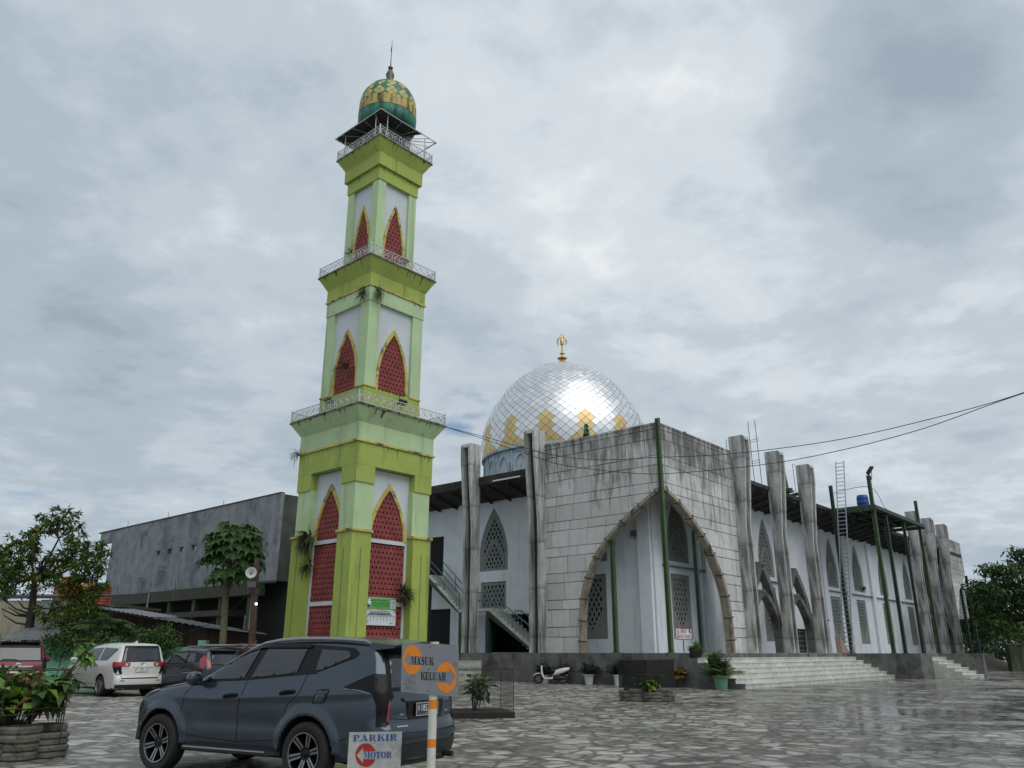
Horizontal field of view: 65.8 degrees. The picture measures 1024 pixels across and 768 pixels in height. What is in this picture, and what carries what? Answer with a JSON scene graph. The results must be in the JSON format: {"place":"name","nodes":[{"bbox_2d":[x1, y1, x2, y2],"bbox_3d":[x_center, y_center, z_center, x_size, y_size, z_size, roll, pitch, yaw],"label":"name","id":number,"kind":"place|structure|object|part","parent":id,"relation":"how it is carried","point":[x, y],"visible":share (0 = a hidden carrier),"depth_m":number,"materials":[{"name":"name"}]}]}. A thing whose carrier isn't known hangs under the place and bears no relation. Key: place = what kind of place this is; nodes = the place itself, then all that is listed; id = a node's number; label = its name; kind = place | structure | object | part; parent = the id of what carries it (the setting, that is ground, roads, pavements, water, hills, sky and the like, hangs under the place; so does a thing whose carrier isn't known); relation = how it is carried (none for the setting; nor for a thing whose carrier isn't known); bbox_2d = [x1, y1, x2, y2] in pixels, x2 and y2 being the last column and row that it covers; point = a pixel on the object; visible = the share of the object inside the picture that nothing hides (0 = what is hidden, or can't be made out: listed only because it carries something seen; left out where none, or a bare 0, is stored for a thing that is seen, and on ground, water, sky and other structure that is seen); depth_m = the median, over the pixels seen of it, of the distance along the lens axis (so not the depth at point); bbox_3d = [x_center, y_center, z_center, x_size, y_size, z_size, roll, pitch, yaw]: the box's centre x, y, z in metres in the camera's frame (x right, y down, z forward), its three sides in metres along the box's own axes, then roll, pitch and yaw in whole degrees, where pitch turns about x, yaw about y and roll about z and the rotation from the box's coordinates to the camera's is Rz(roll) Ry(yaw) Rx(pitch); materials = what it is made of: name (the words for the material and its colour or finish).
{"place":"outdoors","nodes":[
{"label":"outdoors","id":0,"kind":"place"},
{"bbox_2d":[70,612,141,642],"bbox_3d":[-18.369,11.907,35.570,2.472,3.264,2.997,-14,-24,36],"label":"tree","id":1,"kind":"object","parent":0,"point":[111,622],"visible":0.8,"depth_m":35.59,"materials":[{"name":"green plant"}]},
{"bbox_2d":[102,624,150,643],"bbox_3d":[-16.884,11.968,34.867,2.210,2.702,2.397,0,-19,0],"label":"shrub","id":2,"kind":"object","parent":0,"point":[133,633],"visible":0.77,"depth_m":35.08,"materials":[{"name":"green plant"}]},
{"bbox_2d":[98,604,160,618],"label":"roof","id":3,"kind":"structure","parent":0,"point":[124,606],"depth_m":58.06,"materials":[{"name":"grey metal"}]},
{"bbox_2d":[52,576,78,601],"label":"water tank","id":4,"kind":"object","parent":3,"relation":"on","point":[64,588],"visible":0.06,"depth_m":57.55,"materials":[{"name":"orange plastic"}]},
{"bbox_2d":[78,581,94,602],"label":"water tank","id":5,"kind":"object","parent":3,"relation":"on","point":[85,585],"visible":0.04,"depth_m":58.27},
{"bbox_2d":[92,582,111,603],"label":"water tank","id":6,"kind":"object","parent":3,"relation":"on","point":[105,600],"visible":0.2,"depth_m":57.74,"materials":[{"name":"plastic"}]},
{"bbox_2d":[186,641,259,651],"bbox_3d":[-11.859,11.532,32.408,3.002,1.960,1.000,0,-19,0],"label":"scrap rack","id":7,"kind":"object","parent":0,"point":[243,646],"visible":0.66,"depth_m":32.41,"materials":[{"name":"grey metal"}]},
{"bbox_2d":[0,657,1023,767],"bbox_3d":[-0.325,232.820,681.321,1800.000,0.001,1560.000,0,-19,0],"label":"ground","id":8,"kind":"structure","parent":0,"point":[940,723],"depth_m":16.48,"materials":[{"name":"stone"}]},
{"bbox_2d":[0,641,49,686],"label":"family car","id":9,"kind":"object","parent":8,"relation":"on","point":[19,654],"visible":0.49,"depth_m":26.91,"materials":[{"name":"red paint"}]},
{"bbox_3d":[-16.740,9.162,26.881,1.353,0.392,0.113,11,-22,-30],"label":"rear window","id":10,"kind":"part","parent":9,"relation":"part of","materials":[{"name":"white glass"}]},
{"bbox_2d":[0,627,65,641],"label":"lean to","id":11,"kind":"object","parent":8,"relation":"on","point":[27,633],"visible":0.6,"depth_m":35.23,"materials":[{"name":"grey metal"}]},
{"bbox_2d":[0,543,66,600],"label":"tree","id":12,"kind":"object","parent":8,"relation":"on","point":[48,585],"visible":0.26,"depth_m":42.19,"materials":[{"name":"green plant"}]},
{"bbox_2d":[0,642,97,761],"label":"planter","id":13,"kind":"object","parent":8,"relation":"on","point":[21,740],"visible":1,"depth_m":11.98,"materials":[{"name":"concrete"}]},
{"bbox_2d":[0,505,113,641],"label":"tree","id":14,"kind":"object","parent":8,"relation":"on","point":[67,561],"visible":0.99,"depth_m":37.00,"materials":[{"name":"green plant"}]},
{"bbox_2d":[0,594,126,642],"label":"tin shed","id":15,"kind":"structure","parent":8,"relation":"on","point":[8,626],"depth_m":40.41,"materials":[{"name":"metal"}]},
{"bbox_2d":[41,587,103,642],"bbox_3d":[-20.323,11.527,36.357,2.938,4.527,2.260,0,-19,0],"label":"shrub","id":16,"kind":"object","parent":8,"relation":"on","point":[88,599],"visible":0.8,"depth_m":36.58,"materials":[{"name":"green plant"}]},
{"bbox_2d":[0,629,180,674],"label":"creeper","id":17,"kind":"object","parent":8,"relation":"on","point":[156,640],"visible":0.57,"depth_m":34.36,"materials":[{"name":"green plant"}]},
{"bbox_2d":[9,639,208,688],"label":"boundary wall","id":18,"kind":"structure","parent":8,"relation":"on","point":[51,663],"depth_m":34.44,"materials":[{"name":"green paint"}]},
{"bbox_2d":[65,641,163,695],"bbox_3d":[-15.181,10.762,30.066,4.963,1.903,2.295,-16,-24,38],"label":"family car","id":19,"kind":"object","parent":8,"relation":"on","point":[136,665],"visible":0.78,"depth_m":28.61,"materials":[{"name":"white paint"}]},
{"bbox_3d":[-15.515,10.052,29.468,1.123,0.469,0.154,-16,-24,38],"label":"window","id":20,"kind":"part","parent":19,"relation":"part of","materials":[{"name":"grey glass"}]},
{"bbox_3d":[-14.609,9.787,28.716,1.165,0.448,0.135,-16,-24,38],"label":"window","id":21,"kind":"part","parent":19,"relation":"part of","materials":[{"name":"grey glass"}]},
{"bbox_3d":[-13.424,9.834,28.770,0.154,0.437,1.355,-16,-24,38],"label":"rear window","id":22,"kind":"part","parent":19,"relation":"part of","materials":[{"name":"grey glass"}]},
{"bbox_2d":[139,622,183,646],"bbox_3d":[-15.517,11.956,34.986,1.957,2.808,1.383,0,-19,0],"label":"shrub","id":23,"kind":"object","parent":8,"relation":"on","point":[163,630],"visible":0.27,"depth_m":35.05,"materials":[{"name":"green plant"}]},
{"bbox_2d":[68,602,267,654],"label":"shed","id":24,"kind":"structure","parent":8,"relation":"on","point":[234,636],"depth_m":38.33,"materials":[{"name":"metal"}]},
{"bbox_2d":[142,648,239,694],"bbox_3d":[-11.953,10.703,29.481,4.421,1.647,2.106,-13,-23,34],"label":"hatchback","id":25,"kind":"object","parent":8,"relation":"on","point":[178,667],"visible":0.45,"depth_m":28.49,"materials":[{"name":"grey paint"}]},
{"bbox_3d":[-12.851,10.178,29.328,0.723,0.339,0.112,-10,-21,28],"label":"window","id":26,"kind":"part","parent":25,"relation":"part of","materials":[{"name":"grey glass"}]},
{"bbox_3d":[-12.127,9.990,28.883,0.989,0.379,0.127,-13,-23,34],"label":"window","id":27,"kind":"part","parent":25,"relation":"part of","materials":[{"name":"grey glass"}]},
{"bbox_3d":[-11.483,9.824,28.437,0.495,0.330,0.097,-13,-23,34],"label":"window","id":28,"kind":"part","parent":25,"relation":"part of","materials":[{"name":"grey glass"}]},
{"bbox_3d":[-10.313,9.906,28.495,0.179,0.330,1.128,-13,-23,34],"label":"rear window","id":29,"kind":"part","parent":25,"relation":"part of","materials":[{"name":"grey glass"}]},
{"bbox_2d":[95,492,297,643],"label":"hall","id":30,"kind":"structure","parent":8,"relation":"on","point":[153,563],"depth_m":69.62,"materials":[{"name":"grey concrete"}]},
{"bbox_2d":[194,521,269,643],"bbox_3d":[-12.735,9.861,35.785,3.206,7.296,3.215,0,-19,0],"label":"papaya tree","id":31,"kind":"object","parent":8,"relation":"on","point":[231,549],"visible":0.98,"depth_m":35.67,"materials":[{"name":"green plant"}]},
{"bbox_2d":[247,558,259,650],"bbox_3d":[-11.012,10.162,33.721,0.475,5.410,0.314,0,-19,0],"label":"wooden pole","id":32,"kind":"object","parent":8,"relation":"on","point":[253,622],"visible":0.6,"depth_m":33.79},
{"bbox_2d":[178,593,248,634],"bbox_3d":[-13.773,10.183,34.962,5.913,1.871,0.325,-8,-21,24],"label":"power cable","id":33,"kind":"object","parent":32,"relation":"attached to","point":[218,618],"visible":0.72,"depth_m":34.64,"materials":[{"name":"black plastic"}]},
{"bbox_2d":[245,567,256,579],"bbox_3d":[-11.172,8.153,34.062,0.455,0.520,0.446,0,-19,0],"label":"horn loudspeaker","id":34,"kind":"object","parent":32,"relation":"attached to","point":[250,572],"visible":1,"depth_m":33.94,"materials":[{"name":"white plastic"}]},
{"bbox_2d":[245,580,257,592],"bbox_3d":[-11.135,8.671,33.844,0.490,0.539,0.173,3,-19,-9],"label":"floodlight","id":35,"kind":"object","parent":32,"relation":"attached to","point":[251,584],"visible":1,"depth_m":33.80,"materials":[{"name":"black plastic"}]},
{"bbox_2d":[135,637,455,767],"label":"suv","id":36,"kind":"object","parent":8,"relation":"on","point":[304,702],"visible":0.9,"depth_m":9.81,"materials":[{"name":"grey paint"}]},
{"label":"window","id":37,"kind":"part","parent":36,"relation":"part of","materials":[{"name":"grey glass"}]},
{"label":"window","id":38,"kind":"part","parent":36,"relation":"part of","materials":[{"name":"grey glass"}]},
{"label":"window","id":39,"kind":"part","parent":36,"relation":"part of","materials":[{"name":"grey glass"}]},
{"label":"rear window","id":40,"kind":"part","parent":36,"relation":"part of","materials":[{"name":"grey glass"}]},
{"bbox_2d":[283,47,446,641],"bbox_3d":[-6.762,-3.168,39.089,5.197,34.149,5.197,-16,-24,39],"label":"minaret","id":41,"kind":"object","parent":8,"relation":"on","point":[364,484],"visible":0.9,"depth_m":36.08,"materials":[{"name":"paint"}]},
{"bbox_2d":[288,449,300,466],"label":"weed","id":42,"kind":"object","parent":41,"relation":"attached to","point":[296,454],"visible":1,"depth_m":36.47,"materials":[{"name":"green plant"}]},
{"bbox_2d":[284,526,316,559],"bbox_3d":[-9.249,6.951,34.463,1.739,1.653,1.227,-9,-21,26],"label":"weed","id":43,"kind":"object","parent":41,"relation":"attached to","point":[305,539],"visible":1,"depth_m":34.49,"materials":[{"name":"green plant"}]},
{"bbox_2d":[295,555,313,578],"bbox_3d":[-9.136,8.040,34.307,1.290,1.272,0.744,-11,-22,30],"label":"weed","id":44,"kind":"object","parent":41,"relation":"attached to","point":[307,566],"visible":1,"depth_m":34.30,"materials":[{"name":"green plant"}]},
{"bbox_2d":[314,483,339,541],"bbox_3d":[-7.974,5.592,34.749,2.155,2.472,0.136,-16,-24,39],"label":"window frame","id":45,"kind":"structure","parent":41,"relation":"in","point":[330,518],"depth_m":34.78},
{"bbox_2d":[323,397,333,407],"bbox_3d":[-8.340,0.900,36.050,0.490,0.525,0.319,-16,-25,39],"label":"floodlight","id":46,"kind":"object","parent":41,"relation":"attached to","point":[327,399],"visible":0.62,"depth_m":36.01,"materials":[{"name":"black plastic"}]},
{"bbox_2d":[332,359,349,379],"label":"weed","id":47,"kind":"object","parent":41,"relation":"attached to","point":[345,366],"visible":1,"depth_m":36.58,"materials":[{"name":"green plant"}]},
{"bbox_2d":[331,329,356,395],"bbox_3d":[-7.779,-1.086,37.200,2.047,3.232,0.136,-16,-24,39],"label":"window frame","id":48,"kind":"structure","parent":41,"relation":"in","point":[347,346],"depth_m":37.19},
{"bbox_2d":[351,205,369,260],"bbox_3d":[-7.491,-7.281,39.632,1.616,3.803,0.136,-16,-24,39],"label":"window frame","id":49,"kind":"structure","parent":41,"relation":"in","point":[363,240],"depth_m":39.77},
{"bbox_2d":[355,286,367,300],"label":"weed","id":50,"kind":"object","parent":41,"relation":"attached to","point":[362,292],"visible":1,"depth_m":36.98,"materials":[{"name":"green plant"}]},
{"bbox_2d":[372,285,385,303],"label":"weed","id":51,"kind":"object","parent":41,"relation":"attached to","point":[379,294],"visible":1,"depth_m":37.06,"materials":[{"name":"green plant"}]},
{"bbox_2d":[366,597,395,625],"bbox_3d":[-5.575,9.545,33.242,0.050,1.120,1.830,-16,-24,39],"label":"poster","id":52,"kind":"object","parent":41,"relation":"attached to","point":[381,611],"visible":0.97,"depth_m":33.31,"materials":[{"name":"paper"}]},
{"bbox_2d":[371,484,405,541],"bbox_3d":[-5.480,5.626,34.840,0.136,2.472,2.155,-16,-24,39],"label":"window frame","id":53,"kind":"structure","parent":41,"relation":"in","point":[389,492],"depth_m":34.87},
{"bbox_2d":[375,330,407,397],"bbox_3d":[-5.645,-1.050,37.299,0.136,3.232,2.047,-16,-24,39],"label":"window frame","id":54,"kind":"structure","parent":41,"relation":"in","point":[380,384],"depth_m":37.28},
{"bbox_2d":[382,206,404,265],"bbox_3d":[-5.949,-7.256,39.700,0.136,3.803,1.616,-16,-24,39],"label":"window frame","id":55,"kind":"structure","parent":41,"relation":"in","point":[396,238],"depth_m":39.78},
{"bbox_2d":[396,399,407,410],"bbox_3d":[-5.029,0.965,36.226,0.319,0.525,0.490,-16,-25,39],"label":"floodlight","id":56,"kind":"object","parent":41,"relation":"attached to","point":[403,401],"visible":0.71,"depth_m":36.20,"materials":[{"name":"black plastic"}]},
{"bbox_2d":[393,579,416,609],"bbox_3d":[-4.532,9.032,33.980,1.499,1.475,0.895,12,-22,-32],"label":"weed","id":57,"kind":"object","parent":41,"relation":"attached to","point":[405,593],"visible":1,"depth_m":34.05,"materials":[{"name":"green plant"}]},
{"bbox_2d":[446,393,1023,473],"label":"power cable","id":58,"kind":"object","parent":41,"relation":"attached to","point":[761,464],"visible":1,"depth_m":29.54,"materials":[{"name":"black plastic"}]},
{"bbox_2d":[447,392,1023,459],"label":"power cable","id":59,"kind":"object","parent":41,"relation":"attached to","point":[750,451],"visible":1,"depth_m":30.08,"materials":[{"name":"black plastic"}]},
{"bbox_2d":[347,731,401,767],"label":"parking sign","id":60,"kind":"object","parent":8,"relation":"on","point":[374,749],"visible":1,"depth_m":6.15,"materials":[{"name":"white metal"}]},
{"bbox_2d":[401,642,458,767],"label":"direction sign","id":61,"kind":"object","parent":8,"relation":"on","point":[431,669],"visible":1,"depth_m":6.01,"materials":[{"name":"white metal"}]},
{"bbox_2d":[452,667,514,718],"bbox_3d":[-0.931,7.773,20.013,1.700,1.140,1.700,4,-19,-11],"label":"planter","id":62,"kind":"object","parent":8,"relation":"on","point":[477,693],"visible":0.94,"depth_m":19.82,"materials":[{"name":"grey concrete"}]},
{"bbox_2d":[533,664,554,683],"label":"potted plant","id":63,"kind":"object","parent":8,"relation":"on","point":[547,669],"visible":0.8,"depth_m":40.95,"materials":[{"name":"green plant"}]},
{"bbox_2d":[533,658,571,683],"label":"scooter","id":64,"kind":"object","parent":8,"relation":"on","point":[560,671],"visible":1,"depth_m":40.01,"materials":[{"name":"plastic"}]},
{"bbox_2d":[554,664,576,683],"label":"potted plant","id":65,"kind":"object","parent":8,"relation":"on","point":[566,673],"visible":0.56,"depth_m":40.37,"materials":[{"name":"green plant"}]},
{"bbox_2d":[576,662,602,684],"bbox_3d":[3.803,14.452,39.590,1.510,1.086,1.212,-17,-25,41],"label":"potted plant","id":66,"kind":"object","parent":8,"relation":"on","point":[588,675],"visible":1,"depth_m":39.39,"materials":[{"name":"green plant"}]},
{"bbox_2d":[604,662,618,685],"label":"potted plant","id":67,"kind":"object","parent":8,"relation":"on","point":[614,668],"visible":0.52,"depth_m":38.61,"materials":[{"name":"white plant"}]},
{"bbox_2d":[618,659,675,701],"bbox_3d":[4.528,9.902,26.517,1.706,1.297,1.738,14,-23,-36],"label":"planter","id":68,"kind":"object","parent":8,"relation":"on","point":[644,680],"visible":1,"depth_m":26.03,"materials":[{"name":"concrete"}]},
{"bbox_2d":[674,667,687,687],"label":"potted plant","id":69,"kind":"object","parent":8,"relation":"on","point":[679,672],"visible":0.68,"depth_m":36.29,"materials":[{"name":"black plant"}]},
{"bbox_2d":[427,334,994,688],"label":"mosque","id":70,"kind":"structure","parent":8,"relation":"on","point":[533,561],"depth_m":47.77,"materials":[{"name":"tile"}]},
{"bbox_2d":[430,537,443,575],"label":"door","id":71,"kind":"structure","parent":70,"relation":"in","point":[437,545],"depth_m":53.82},
{"bbox_2d":[430,609,449,644],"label":"door","id":72,"kind":"structure","parent":70,"relation":"in","point":[440,618],"depth_m":52.02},
{"bbox_2d":[481,581,505,608],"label":"lattice window","id":73,"kind":"structure","parent":70,"relation":"in","point":[494,584],"depth_m":49.56,"materials":[{"name":"grey concrete"}]},
{"bbox_2d":[480,509,507,571],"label":"lattice window","id":74,"kind":"structure","parent":70,"relation":"in","point":[485,557],"depth_m":50.60,"materials":[{"name":"grey concrete"}]},
{"bbox_2d":[587,574,607,638],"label":"lattice window","id":75,"kind":"structure","parent":70,"relation":"in","point":[600,630],"depth_m":44.31,"materials":[{"name":"grey concrete"}]},
{"bbox_2d":[600,550,606,561],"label":"lattice window","id":76,"kind":"structure","parent":70,"relation":"in","point":[604,558],"depth_m":44.87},
{"bbox_2d":[630,530,636,539],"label":"floodlight","id":77,"kind":"object","parent":70,"relation":"attached to","point":[633,533],"visible":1,"depth_m":43.62,"materials":[{"name":"black plastic"}]},
{"bbox_2d":[667,505,688,563],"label":"lattice window","id":78,"kind":"structure","parent":70,"relation":"in","point":[675,534],"depth_m":45.69,"materials":[{"name":"grey concrete"}]},
{"bbox_2d":[670,574,692,638],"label":"lattice window","id":79,"kind":"structure","parent":70,"relation":"in","point":[686,622],"depth_m":44.53,"materials":[{"name":"grey concrete"}]},
{"bbox_2d":[675,628,691,652],"bbox_3d":[8.507,12.710,39.250,0.079,1.180,1.620,-16,-24,38],"label":"toilet sign","id":80,"kind":"object","parent":70,"relation":"on","point":[683,634],"visible":0.98,"depth_m":39.26,"materials":[{"name":"white metal"}]},
{"bbox_2d":[686,640,704,657],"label":"potted plant","id":81,"kind":"object","parent":70,"relation":"on","point":[696,650],"visible":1,"depth_m":36.81,"materials":[{"name":"black plant"}]},
{"bbox_2d":[705,649,716,667],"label":"potted plant","id":82,"kind":"object","parent":70,"relation":"on","point":[711,655],"visible":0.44,"depth_m":36.27,"materials":[{"name":"green plant"}]},
{"bbox_2d":[758,520,773,577],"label":"lattice window","id":83,"kind":"structure","parent":70,"relation":"in","point":[764,556],"depth_m":54.36,"materials":[{"name":"grey concrete"}]},
{"bbox_2d":[762,587,774,640],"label":"lattice window","id":84,"kind":"structure","parent":70,"relation":"in","point":[769,629],"depth_m":52.31,"materials":[{"name":"grey concrete"}]},
{"bbox_2d":[797,629,806,652],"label":"door","id":85,"kind":"structure","parent":70,"relation":"in","point":[801,632],"depth_m":56.01,"materials":[{"name":"black metal"}]},
{"bbox_2d":[826,539,838,587],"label":"lattice window","id":86,"kind":"structure","parent":70,"relation":"in","point":[830,564],"depth_m":63.05,"materials":[{"name":"grey concrete"}]},
{"bbox_2d":[830,596,844,642],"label":"lattice window","id":87,"kind":"structure","parent":70,"relation":"in","point":[835,601],"depth_m":61.76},
{"bbox_2d":[835,637,849,652],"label":"ramp board","id":88,"kind":"object","parent":70,"relation":"on","point":[841,647],"visible":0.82,"depth_m":51.70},
{"bbox_2d":[835,460,852,652],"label":"ladder","id":89,"kind":"object","parent":70,"relation":"on","point":[839,545],"visible":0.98,"depth_m":55.62,"materials":[{"name":"metal"}]},
{"bbox_2d":[852,547,863,591],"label":"lattice window","id":90,"kind":"structure","parent":70,"relation":"in","point":[857,579],"depth_m":67.27,"materials":[{"name":"grey concrete"}]},
{"bbox_2d":[856,495,868,505],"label":"barrel","id":91,"kind":"object","parent":70,"relation":"on","point":[862,499],"visible":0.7,"depth_m":58.43,"materials":[{"name":"blue plastic"}]},
{"bbox_2d":[856,600,869,643],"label":"lattice window","id":92,"kind":"structure","parent":70,"relation":"in","point":[860,604],"depth_m":65.94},
{"bbox_2d":[866,466,873,479],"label":"floodlight","id":93,"kind":"object","parent":70,"relation":"attached to","point":[869,470],"visible":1,"depth_m":57.39,"materials":[{"name":"black plastic"}]},
{"bbox_2d":[835,486,914,518],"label":"power cable","id":94,"kind":"object","parent":70,"relation":"attached to","point":[865,486],"visible":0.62,"depth_m":57.82,"materials":[{"name":"black plastic"}]},
{"bbox_2d":[878,562,887,595],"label":"lattice window","id":95,"kind":"structure","parent":70,"relation":"in","point":[879,577],"depth_m":71.43,"materials":[{"name":"grey concrete"}]},
{"bbox_2d":[883,604,889,643],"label":"lattice window","id":96,"kind":"structure","parent":70,"relation":"in","point":[884,610],"depth_m":70.27,"materials":[{"name":"grey concrete"}]},
{"bbox_2d":[903,562,911,599],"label":"lattice window","id":97,"kind":"structure","parent":70,"relation":"in","point":[907,589],"depth_m":77.35,"materials":[{"name":"grey concrete"}]},
{"bbox_2d":[907,607,918,644],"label":"lattice window","id":98,"kind":"structure","parent":70,"relation":"in","point":[910,610],"depth_m":76.04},
{"bbox_2d":[923,570,929,600],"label":"lattice window","id":99,"kind":"structure","parent":70,"relation":"in","point":[923,570],"depth_m":82.44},
{"bbox_2d":[695,650,744,688],"bbox_3d":[9.340,12.694,35.312,2.184,1.680,1.810,2,-19,-6],"label":"potted plant","id":100,"kind":"object","parent":8,"relation":"on","point":[719,666],"visible":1,"depth_m":35.05,"materials":[{"name":"green plant"}]},
{"bbox_2d":[959,586,1009,651],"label":"tree","id":101,"kind":"object","parent":8,"relation":"on","point":[985,637],"visible":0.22,"depth_m":104.48,"materials":[{"name":"green plant"}]},
{"bbox_2d":[964,612,1018,661],"bbox_3d":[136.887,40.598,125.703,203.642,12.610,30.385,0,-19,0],"label":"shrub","id":102,"kind":"object","parent":8,"relation":"on","point":[997,649],"visible":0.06,"depth_m":117.50,"materials":[{"name":"green plant"}]},
{"bbox_2d":[974,652,1008,670],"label":"wall","id":103,"kind":"structure","parent":8,"relation":"on","point":[993,664],"depth_m":72.93,"materials":[{"name":"grey concrete"}]},
{"bbox_2d":[960,545,1023,640],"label":"tree","id":104,"kind":"object","parent":8,"relation":"on","point":[1012,596],"visible":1,"depth_m":71.84,"materials":[{"name":"green plant"}]},
{"bbox_2d":[998,616,1023,642],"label":"shrub","id":105,"kind":"object","parent":8,"relation":"on","point":[1017,639],"visible":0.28,"depth_m":78.50,"materials":[{"name":"green plant"}]},
{"bbox_2d":[0,0,1023,652],"label":"sky","id":106,"kind":"structure","parent":0,"point":[803,220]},
{"bbox_2d":[1003,643,1023,670],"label":"mossy wall","id":107,"kind":"structure","parent":0,"point":[1014,652],"depth_m":70.89,"materials":[{"name":"green concrete"}]}
]}

